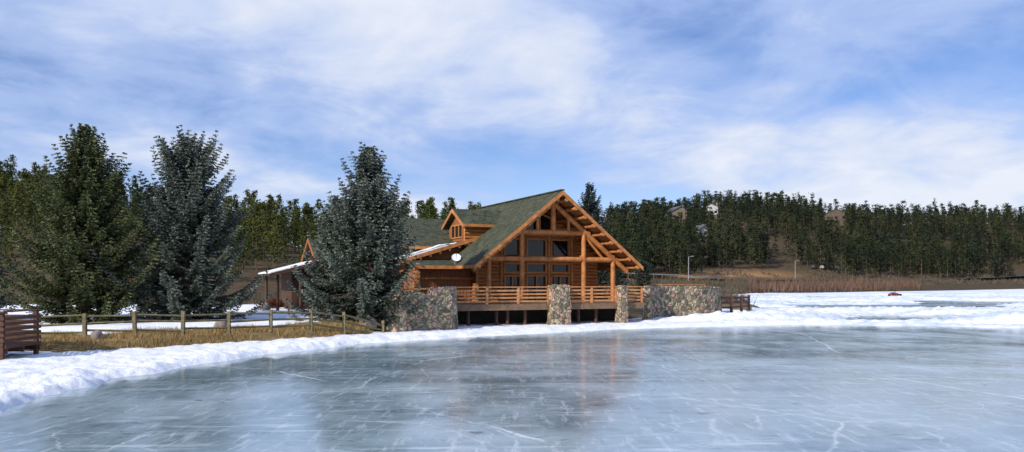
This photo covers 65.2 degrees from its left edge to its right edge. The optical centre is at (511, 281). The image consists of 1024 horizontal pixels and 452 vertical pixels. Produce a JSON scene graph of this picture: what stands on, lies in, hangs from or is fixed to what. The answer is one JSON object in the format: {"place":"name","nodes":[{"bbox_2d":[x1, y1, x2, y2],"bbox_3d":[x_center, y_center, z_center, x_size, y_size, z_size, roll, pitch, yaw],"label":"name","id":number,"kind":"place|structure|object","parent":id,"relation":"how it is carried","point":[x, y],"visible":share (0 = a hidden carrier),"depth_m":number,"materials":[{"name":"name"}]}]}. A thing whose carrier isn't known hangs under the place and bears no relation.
{"place":"outdoors","nodes":[
{"label":"outdoors","id":0,"kind":"place"},
{"bbox_2d":[0,295,1023,451],"bbox_3d":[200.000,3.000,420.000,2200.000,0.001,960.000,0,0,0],"label":"lake ice","id":1,"kind":"structure","parent":0,"point":[818,388],"depth_m":20.64,"materials":[{"name":"ice"}]},
{"bbox_2d":[0,208,1023,351],"bbox_3d":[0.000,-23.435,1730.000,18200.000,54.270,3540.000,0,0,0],"label":"ground","id":2,"kind":"structure","parent":0,"point":[779,265],"depth_m":168.06,"materials":[{"name":"snow"}]},
{"bbox_2d":[0,167,7,205],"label":"pine tree","id":3,"kind":"object","parent":2,"relation":"on","point":[1,174],"visible":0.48,"depth_m":212.18,"materials":[{"name":"green plant"}]},
{"bbox_2d":[0,192,8,232],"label":"pine tree","id":4,"kind":"object","parent":2,"relation":"on","point":[2,197],"visible":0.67,"depth_m":165.14,"materials":[{"name":"green plant"}]},
{"bbox_2d":[0,211,11,265],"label":"pine tree","id":5,"kind":"object","parent":2,"relation":"on","point":[1,213],"visible":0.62,"depth_m":126.71,"materials":[{"name":"green plant"}]},
{"bbox_2d":[0,179,12,219],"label":"pine tree","id":6,"kind":"object","parent":2,"relation":"on","point":[2,185],"visible":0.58,"depth_m":177.31,"materials":[{"name":"green plant"}]},
{"bbox_2d":[0,208,14,256],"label":"pine tree","id":7,"kind":"object","parent":2,"relation":"on","point":[6,215],"visible":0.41,"depth_m":135.13,"materials":[{"name":"green plant"}]},
{"bbox_2d":[2,160,12,176],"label":"pine tree","id":8,"kind":"object","parent":2,"relation":"on","point":[6,165],"visible":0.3,"depth_m":247.24,"materials":[{"name":"green plant"}]},
{"bbox_2d":[3,179,13,218],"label":"pine tree","id":9,"kind":"object","parent":2,"relation":"on","point":[10,182],"visible":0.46,"depth_m":181.75,"materials":[{"name":"green plant"}]},
{"bbox_2d":[0,217,20,275],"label":"pine tree","id":10,"kind":"object","parent":2,"relation":"on","point":[10,220],"visible":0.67,"depth_m":119.31,"materials":[{"name":"green plant"}]},
{"bbox_2d":[8,154,18,180],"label":"pine tree","id":11,"kind":"object","parent":2,"relation":"on","point":[12,157],"visible":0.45,"depth_m":249.80,"materials":[{"name":"green plant"}]},
{"bbox_2d":[0,227,27,313],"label":"spruce tree","id":12,"kind":"object","parent":2,"relation":"on","point":[5,303],"visible":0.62,"depth_m":46.39,"materials":[{"name":"green plant"}]},
{"bbox_2d":[7,181,23,222],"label":"pine tree","id":13,"kind":"object","parent":2,"relation":"on","point":[13,192],"visible":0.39,"depth_m":178.12,"materials":[{"name":"green plant"}]},
{"bbox_2d":[7,182,25,226],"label":"pine tree","id":14,"kind":"object","parent":2,"relation":"on","point":[15,196],"visible":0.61,"depth_m":168.43,"materials":[{"name":"green plant"}]},
{"bbox_2d":[10,200,26,243],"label":"pine tree","id":15,"kind":"object","parent":2,"relation":"on","point":[16,202],"visible":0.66,"depth_m":149.91,"materials":[{"name":"green plant"}]},
{"bbox_2d":[18,168,32,215],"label":"pine tree","id":16,"kind":"object","parent":2,"relation":"on","point":[25,173],"visible":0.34,"depth_m":186.00,"materials":[{"name":"green plant"}]},
{"bbox_2d":[18,179,36,222],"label":"pine tree","id":17,"kind":"object","parent":2,"relation":"on","point":[27,181],"visible":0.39,"depth_m":178.09,"materials":[{"name":"green plant"}]},
{"bbox_2d":[19,204,37,247],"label":"pine tree","id":18,"kind":"object","parent":2,"relation":"on","point":[29,209],"visible":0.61,"depth_m":142.57,"materials":[{"name":"green plant"}]},
{"bbox_2d":[20,183,43,232],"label":"pine tree","id":19,"kind":"object","parent":2,"relation":"on","point":[29,197],"visible":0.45,"depth_m":160.91,"materials":[{"name":"green plant"}]},
{"bbox_2d":[31,161,38,190],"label":"pine tree","id":20,"kind":"object","parent":2,"relation":"on","point":[33,168],"visible":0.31,"depth_m":259.71,"materials":[{"name":"green plant"}]},
{"bbox_2d":[32,199,44,234],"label":"pine tree","id":21,"kind":"object","parent":2,"relation":"on","point":[35,210],"visible":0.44,"depth_m":156.44,"materials":[{"name":"green plant"}]},
{"bbox_2d":[30,196,54,246],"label":"pine tree","id":22,"kind":"object","parent":2,"relation":"on","point":[44,225],"visible":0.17,"depth_m":139.97,"materials":[{"name":"green plant"}]},
{"bbox_2d":[35,169,53,220],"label":"pine tree","id":23,"kind":"object","parent":2,"relation":"on","point":[42,184],"visible":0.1,"depth_m":175.69,"materials":[{"name":"green plant"}]},
{"bbox_2d":[0,123,173,324],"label":"spruce tree","id":24,"kind":"object","parent":2,"relation":"on","point":[82,203],"visible":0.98,"depth_m":44.49,"materials":[{"name":"green plant"}]},
{"bbox_2d":[90,330,103,338],"bbox_3d":[-17.873,2.373,34.511,0.547,0.566,0.754,0,0,-16],"label":"boulder","id":25,"kind":"object","parent":2,"relation":"on","point":[97,334],"visible":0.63,"depth_m":34.29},
{"bbox_2d":[129,175,138,210],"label":"pine tree","id":26,"kind":"object","parent":2,"relation":"on","point":[135,181],"visible":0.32,"depth_m":257.67,"materials":[{"name":"green plant"}]},
{"bbox_2d":[129,183,145,228],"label":"pine tree","id":27,"kind":"object","parent":2,"relation":"on","point":[137,187],"visible":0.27,"depth_m":206.39,"materials":[{"name":"green plant"}]},
{"bbox_2d":[0,289,280,304],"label":"bare scrub","id":28,"kind":"object","parent":2,"relation":"on","point":[256,298],"visible":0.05,"depth_m":70.31,"materials":[{"name":"plant"}]},
{"bbox_2d":[138,190,160,261],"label":"pine tree","id":29,"kind":"object","parent":2,"relation":"on","point":[147,234],"visible":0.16,"depth_m":135.61,"materials":[{"name":"green plant"}]},
{"bbox_2d":[90,125,270,319],"bbox_3d":[-19.315,-3.274,48.029,9.358,12.076,9.255,0,0,0],"label":"spruce tree","id":30,"kind":"object","parent":2,"relation":"on","point":[190,218],"visible":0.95,"depth_m":47.02,"materials":[{"name":"green plant"}]},
{"bbox_2d":[5,320,372,352],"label":"dry grass","id":31,"kind":"structure","parent":2,"relation":"on","point":[137,335],"depth_m":36.63,"materials":[{"name":"plant"}]},
{"bbox_2d":[30,310,384,336],"bbox_3d":[-14.011,2.527,39.390,18.138,2.327,1.759,0,0,-37],"label":"split rail fence","id":32,"kind":"object","parent":2,"relation":"on","point":[134,321],"visible":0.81,"depth_m":38.08,"materials":[{"name":"wood"}]},
{"bbox_2d":[213,321,226,326],"bbox_3d":[-14.892,2.317,41.013,0.691,0.657,0.647,0,0,-8],"label":"boulder","id":33,"kind":"object","parent":2,"relation":"on","point":[220,323],"visible":0.32,"depth_m":40.74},
{"bbox_2d":[0,163,444,252],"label":"pine forest","id":34,"kind":"object","parent":2,"relation":"on","point":[8,175],"visible":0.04,"depth_m":214.31,"materials":[{"name":"green plant"}]},
{"bbox_2d":[213,196,252,276],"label":"pine tree","id":35,"kind":"object","parent":2,"relation":"on","point":[227,214],"visible":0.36,"depth_m":123.68,"materials":[{"name":"green plant"}]},
{"bbox_2d":[231,193,238,211],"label":"pine tree","id":36,"kind":"object","parent":2,"relation":"on","point":[235,203],"visible":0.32,"depth_m":220.47,"materials":[{"name":"green plant"}]},
{"bbox_2d":[227,229,243,275],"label":"pine tree","id":37,"kind":"object","parent":2,"relation":"on","point":[239,269],"visible":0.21,"depth_m":127.75,"materials":[{"name":"green plant"}]},
{"bbox_2d":[235,222,245,268],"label":"pine tree","id":38,"kind":"object","parent":2,"relation":"on","point":[238,223],"visible":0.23,"depth_m":142.03,"materials":[{"name":"green plant"}]},
{"bbox_2d":[233,210,253,268],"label":"pine tree","id":39,"kind":"object","parent":2,"relation":"on","point":[244,226],"visible":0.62,"depth_m":141.84,"materials":[{"name":"green plant"}]},
{"bbox_2d":[240,189,255,244],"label":"pine tree","id":40,"kind":"object","parent":2,"relation":"on","point":[247,195],"visible":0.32,"depth_m":175.67,"materials":[{"name":"green plant"}]},
{"bbox_2d":[245,189,264,249],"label":"pine tree","id":41,"kind":"object","parent":2,"relation":"on","point":[254,196],"visible":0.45,"depth_m":171.33,"materials":[{"name":"green plant"}]},
{"bbox_2d":[245,201,270,270],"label":"pine tree","id":42,"kind":"object","parent":2,"relation":"on","point":[255,230],"visible":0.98,"depth_m":141.08,"materials":[{"name":"green plant"}]},
{"bbox_2d":[254,202,271,249],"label":"pine tree","id":43,"kind":"object","parent":2,"relation":"on","point":[261,226],"visible":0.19,"depth_m":174.99,"materials":[{"name":"green plant"}]},
{"bbox_2d":[254,202,273,258],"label":"pine tree","id":44,"kind":"object","parent":2,"relation":"on","point":[262,205],"visible":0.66,"depth_m":161.58,"materials":[{"name":"green plant"}]},
{"bbox_2d":[259,302,270,310],"bbox_3d":[-17.602,1.889,57.015,0.824,0.802,1.114,0,0,-25],"label":"boulder","id":45,"kind":"object","parent":2,"relation":"on","point":[266,306],"visible":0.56,"depth_m":56.66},
{"bbox_2d":[263,193,279,250],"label":"pine tree","id":46,"kind":"object","parent":2,"relation":"on","point":[270,202],"visible":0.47,"depth_m":179.89,"materials":[{"name":"green plant"}]},
{"bbox_2d":[267,197,276,237],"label":"pine tree","id":47,"kind":"object","parent":2,"relation":"on","point":[272,212],"visible":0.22,"depth_m":194.99,"materials":[{"name":"green plant"}]},
{"bbox_2d":[266,222,278,262],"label":"pine tree","id":48,"kind":"object","parent":2,"relation":"on","point":[273,232],"visible":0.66,"depth_m":155.04,"materials":[{"name":"green plant"}]},
{"bbox_2d":[267,298,284,308],"bbox_3d":[-17.788,1.579,59.989,1.641,0.958,1.655,0,0,0],"label":"shrub","id":49,"kind":"object","parent":2,"relation":"on","point":[272,302],"visible":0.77,"depth_m":59.72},
{"bbox_2d":[267,215,292,279],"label":"pine tree","id":50,"kind":"object","parent":2,"relation":"on","point":[279,224],"visible":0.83,"depth_m":127.64,"materials":[{"name":"green plant"}]},
{"bbox_2d":[270,194,291,244],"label":"pine tree","id":51,"kind":"object","parent":2,"relation":"on","point":[279,201],"visible":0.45,"depth_m":190.48,"materials":[{"name":"green plant"}]},
{"bbox_2d":[276,206,288,250],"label":"pine tree","id":52,"kind":"object","parent":2,"relation":"on","point":[281,210],"visible":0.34,"depth_m":185.49,"materials":[{"name":"green plant"}]},
{"bbox_2d":[275,212,292,256],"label":"pine tree","id":53,"kind":"object","parent":2,"relation":"on","point":[284,219],"visible":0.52,"depth_m":167.55,"materials":[{"name":"green plant"}]},
{"bbox_2d":[285,200,297,248],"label":"pine tree","id":54,"kind":"object","parent":2,"relation":"on","point":[289,207],"visible":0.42,"depth_m":212.20,"materials":[{"name":"green plant"}]},
{"bbox_2d":[283,198,302,250],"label":"pine tree","id":55,"kind":"object","parent":2,"relation":"on","point":[295,202],"visible":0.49,"depth_m":203.32,"materials":[{"name":"green plant"}]},
{"bbox_2d":[291,211,303,247],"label":"pine tree","id":56,"kind":"object","parent":2,"relation":"on","point":[297,224],"visible":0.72,"depth_m":189.72,"materials":[{"name":"green plant"}]},
{"bbox_2d":[293,227,308,263],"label":"pine tree","id":57,"kind":"object","parent":2,"relation":"on","point":[304,233],"visible":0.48,"depth_m":124.49,"materials":[{"name":"green plant"}]},
{"bbox_2d":[294,202,316,255],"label":"pine tree","id":58,"kind":"object","parent":2,"relation":"on","point":[305,211],"visible":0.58,"depth_m":155.60,"materials":[{"name":"green plant"}]},
{"bbox_2d":[299,204,315,250],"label":"pine tree","id":59,"kind":"object","parent":2,"relation":"on","point":[306,220],"visible":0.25,"depth_m":167.07,"materials":[{"name":"green plant"}]},
{"bbox_2d":[300,205,317,241],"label":"pine tree","id":60,"kind":"object","parent":2,"relation":"on","point":[313,208],"visible":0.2,"depth_m":172.85,"materials":[{"name":"green plant"}]},
{"bbox_2d":[309,215,317,238],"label":"pine tree","id":61,"kind":"object","parent":2,"relation":"on","point":[311,227],"visible":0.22,"depth_m":164.03,"materials":[{"name":"green plant"}]},
{"bbox_2d":[314,199,322,235],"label":"pine tree","id":62,"kind":"object","parent":2,"relation":"on","point":[318,205],"visible":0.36,"depth_m":206.68,"materials":[{"name":"green plant"}]},
{"bbox_2d":[295,141,431,325],"bbox_3d":[-9.011,-2.688,47.349,7.267,11.066,8.174,0,0,-26],"label":"spruce tree","id":63,"kind":"object","parent":2,"relation":"on","point":[366,206],"visible":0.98,"depth_m":46.51,"materials":[{"name":"green plant"}]},
{"bbox_2d":[359,316,377,329],"bbox_3d":[-8.280,2.446,46.200,1.148,0.880,0.884,0,0,8],"label":"boulder","id":64,"kind":"object","parent":2,"relation":"on","point":[371,324],"visible":0.4,"depth_m":45.91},
{"bbox_2d":[376,286,457,331],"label":"stone wall","id":65,"kind":"structure","parent":2,"relation":"on","point":[439,310],"depth_m":47.49,"materials":[{"name":"stone"}]},
{"bbox_2d":[416,200,425,218],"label":"pine tree","id":66,"kind":"object","parent":2,"relation":"on","point":[420,213],"visible":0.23,"depth_m":188.39,"materials":[{"name":"green plant"}]},
{"bbox_2d":[421,199,438,218],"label":"pine tree","id":67,"kind":"object","parent":2,"relation":"on","point":[431,210],"visible":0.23,"depth_m":127.88,"materials":[{"name":"green plant"}]},
{"bbox_2d":[439,201,448,218],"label":"pine tree","id":68,"kind":"object","parent":2,"relation":"on","point":[444,205],"visible":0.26,"depth_m":197.77,"materials":[{"name":"green plant"}]},
{"bbox_2d":[441,197,457,217],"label":"pine tree","id":69,"kind":"object","parent":2,"relation":"on","point":[450,199],"visible":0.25,"depth_m":156.63,"materials":[{"name":"green plant"}]},
{"bbox_2d":[257,189,643,325],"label":"log house","id":70,"kind":"structure","parent":2,"relation":"on","point":[519,256],"depth_m":58.22,"materials":[{"name":"brown"}]},
{"bbox_2d":[452,253,460,260],"bbox_3d":[-3.955,-1.555,56.748,0.566,0.811,0.522,0,0,34],"label":"satellite dish","id":71,"kind":"object","parent":70,"relation":"on","point":[456,257],"visible":1,"depth_m":56.78,"materials":[{"name":"white paint"}]},
{"bbox_2d":[503,275,518,289],"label":"window","id":72,"kind":"structure","parent":70,"relation":"in","point":[509,280],"depth_m":58.69,"materials":[{"name":"grey glass"}]},
{"bbox_2d":[503,263,518,272],"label":"window","id":73,"kind":"structure","parent":70,"relation":"in","point":[507,266],"depth_m":58.73,"materials":[{"name":"grey glass"}]},
{"bbox_2d":[504,238,518,255],"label":"window","id":74,"kind":"structure","parent":70,"relation":"in","point":[512,248],"depth_m":58.82,"materials":[{"name":"grey glass"}]},
{"bbox_2d":[526,238,546,256],"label":"window","id":75,"kind":"structure","parent":70,"relation":"in","point":[534,247],"depth_m":59.63,"materials":[{"name":"grey glass"}]},
{"bbox_2d":[526,263,546,272],"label":"window","id":76,"kind":"structure","parent":70,"relation":"in","point":[529,266],"depth_m":59.60,"materials":[{"name":"grey glass"}]},
{"bbox_2d":[526,275,546,299],"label":"door","id":77,"kind":"structure","parent":70,"relation":"in","point":[531,280],"depth_m":59.57,"materials":[{"name":"grey glass"}]},
{"bbox_2d":[539,214,549,229],"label":"window","id":78,"kind":"structure","parent":70,"relation":"in","point":[544,221],"depth_m":59.92,"materials":[{"name":"black glass"}]},
{"bbox_2d":[551,239,569,256],"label":"window","id":79,"kind":"structure","parent":70,"relation":"in","point":[559,247],"depth_m":60.43,"materials":[{"name":"black glass"}]},
{"bbox_2d":[551,263,569,272],"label":"window","id":80,"kind":"structure","parent":70,"relation":"in","point":[554,266],"depth_m":60.40,"materials":[{"name":"grey glass"}]},
{"bbox_2d":[551,275,569,284],"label":"window","id":81,"kind":"structure","parent":70,"relation":"in","point":[555,279],"depth_m":60.36,"materials":[{"name":"grey glass"}]},
{"bbox_2d":[0,289,1023,413],"bbox_3d":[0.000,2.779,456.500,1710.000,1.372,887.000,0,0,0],"label":"snow cover","id":82,"kind":"object","parent":2,"relation":"on","point":[26,376],"visible":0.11,"depth_m":47.24,"materials":[{"name":"snow"}]},
{"bbox_2d":[0,309,43,359],"bbox_3d":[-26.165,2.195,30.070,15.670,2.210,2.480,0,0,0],"label":"bench","id":83,"kind":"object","parent":82,"relation":"on","point":[12,328],"visible":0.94,"depth_m":30.18,"materials":[{"name":"brown wood"}]},
{"bbox_2d":[284,195,393,321],"bbox_3d":[-11.241,-1.227,49.466,6.200,8.366,6.905,0,0,-32],"label":"spruce tree","id":84,"kind":"object","parent":82,"relation":"on","point":[318,271],"visible":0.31,"depth_m":48.70,"materials":[{"name":"green plant"}]},
{"bbox_2d":[546,284,570,324],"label":"stone pier","id":85,"kind":"structure","parent":82,"relation":"on","point":[559,312],"depth_m":53.83,"materials":[{"name":"stone"}]},
{"bbox_2d":[615,285,627,322],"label":"stone pier","id":86,"kind":"structure","parent":82,"relation":"on","point":[621,313],"depth_m":56.06,"materials":[{"name":"stone"}]},
{"bbox_2d":[578,182,613,299],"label":"spruce tree","id":87,"kind":"object","parent":2,"relation":"on","point":[590,206],"visible":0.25,"depth_m":87.54,"materials":[{"name":"green plant"}]},
{"bbox_2d":[602,270,631,298],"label":"spruce tree","id":88,"kind":"object","parent":2,"relation":"on","point":[617,278],"visible":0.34,"depth_m":83.74,"materials":[{"name":"green plant"}]},
{"bbox_2d":[613,216,625,243],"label":"pine tree","id":89,"kind":"object","parent":2,"relation":"on","point":[618,221],"visible":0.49,"depth_m":292.37,"materials":[{"name":"green plant"}]},
{"bbox_2d":[617,222,625,243],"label":"pine tree","id":90,"kind":"object","parent":2,"relation":"on","point":[623,225],"visible":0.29,"depth_m":279.83,"materials":[{"name":"green plant"}]},
{"bbox_2d":[631,232,645,272],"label":"pine tree","id":91,"kind":"object","parent":2,"relation":"on","point":[638,253],"visible":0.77,"depth_m":231.58,"materials":[{"name":"green plant"}]},
{"bbox_2d":[631,228,649,275],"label":"pine tree","id":92,"kind":"object","parent":2,"relation":"on","point":[642,235],"visible":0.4,"depth_m":235.74,"materials":[{"name":"green plant"}]},
{"bbox_2d":[628,260,656,301],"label":"spruce tree","id":93,"kind":"object","parent":2,"relation":"on","point":[646,271],"visible":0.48,"depth_m":79.86,"materials":[{"name":"green plant"}]},
{"bbox_2d":[660,228,677,273],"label":"pine tree","id":94,"kind":"object","parent":2,"relation":"on","point":[669,235],"visible":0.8,"depth_m":255.44,"materials":[{"name":"green plant"}]},
{"bbox_2d":[664,206,686,223],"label":"hillside house","id":95,"kind":"structure","parent":2,"relation":"on","point":[675,210],"depth_m":456.40,"materials":[{"name":"beige paint"}]},
{"bbox_2d":[642,286,721,319],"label":"stone wall","id":96,"kind":"structure","parent":2,"relation":"on","point":[664,301],"depth_m":62.08,"materials":[{"name":"stone"}]},
{"bbox_2d":[648,284,704,286],"bbox_3d":[12.950,0.605,62.600,5.807,0.790,0.164,0,0,-30],"label":"terrace railing","id":97,"kind":"object","parent":96,"relation":"on","point":[676,284],"visible":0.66,"depth_m":62.52,"materials":[{"name":"brown wood"}]},
{"bbox_2d":[678,226,690,263],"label":"pine tree","id":98,"kind":"object","parent":2,"relation":"on","point":[683,232],"visible":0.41,"depth_m":279.34,"materials":[{"name":"green plant"}]},
{"bbox_2d":[679,232,695,274],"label":"pine tree","id":99,"kind":"object","parent":2,"relation":"on","point":[689,250],"visible":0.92,"depth_m":252.78,"materials":[{"name":"green plant"}]},
{"bbox_2d":[680,229,696,274],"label":"pine tree","id":100,"kind":"object","parent":2,"relation":"on","point":[690,236],"visible":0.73,"depth_m":255.45,"materials":[{"name":"green plant"}]},
{"bbox_2d":[682,233,698,273],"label":"pine tree","id":101,"kind":"object","parent":2,"relation":"on","point":[691,253],"visible":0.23,"depth_m":262.61,"materials":[{"name":"green plant"}]},
{"bbox_2d":[627,272,758,279],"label":"guard rail","id":102,"kind":"object","parent":2,"relation":"on","point":[696,276],"visible":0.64,"depth_m":231.30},
{"bbox_2d":[629,277,758,304],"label":"bare scrub","id":103,"kind":"object","parent":2,"relation":"on","point":[730,289],"visible":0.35,"depth_m":191.10,"materials":[{"name":"plant"}]},
{"bbox_2d":[689,226,702,273],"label":"pine tree","id":104,"kind":"object","parent":2,"relation":"on","point":[696,234],"visible":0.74,"depth_m":264.97,"materials":[{"name":"green plant"}]},
{"bbox_2d":[696,224,710,234],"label":"hillside house","id":105,"kind":"structure","parent":2,"relation":"on","point":[701,227],"depth_m":383.85,"materials":[{"name":"stone"}]},
{"bbox_2d":[706,203,720,219],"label":"hillside house","id":106,"kind":"structure","parent":2,"relation":"on","point":[714,207],"depth_m":483.34,"materials":[{"name":"stone"}]},
{"bbox_2d":[721,295,749,312],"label":"ranch fence","id":107,"kind":"object","parent":2,"relation":"on","point":[731,302],"visible":0.77,"depth_m":70.30,"materials":[{"name":"brown wood"}]},
{"bbox_2d":[592,190,1023,278],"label":"pine forest","id":108,"kind":"object","parent":2,"relation":"on","point":[957,221],"visible":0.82,"depth_m":415.88,"materials":[{"name":"green plant"}]},
{"bbox_2d":[626,216,1023,284],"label":"hillside scrub","id":109,"kind":"object","parent":2,"relation":"on","point":[954,280],"visible":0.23,"depth_m":328.24,"materials":[{"name":"plant"}]},
{"bbox_2d":[823,208,844,225],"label":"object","id":110,"kind":"structure","parent":2,"relation":"on","point":[836,213],"depth_m":519.35,"materials":[{"name":"stone"}]},
{"bbox_2d":[748,276,920,292],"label":"willow thicket","id":111,"kind":"object","parent":2,"relation":"on","point":[807,285],"visible":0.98,"depth_m":220.15,"materials":[{"name":"plant"}]},
{"bbox_2d":[0,0,1023,224],"label":"sky","id":112,"kind":"structure","parent":0,"point":[486,102],"materials":[{"name":"blue"}]},
{"bbox_2d":[620,275,1023,279],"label":"road","id":113,"kind":"structure","parent":0,"point":[921,279],"depth_m":357.96,"materials":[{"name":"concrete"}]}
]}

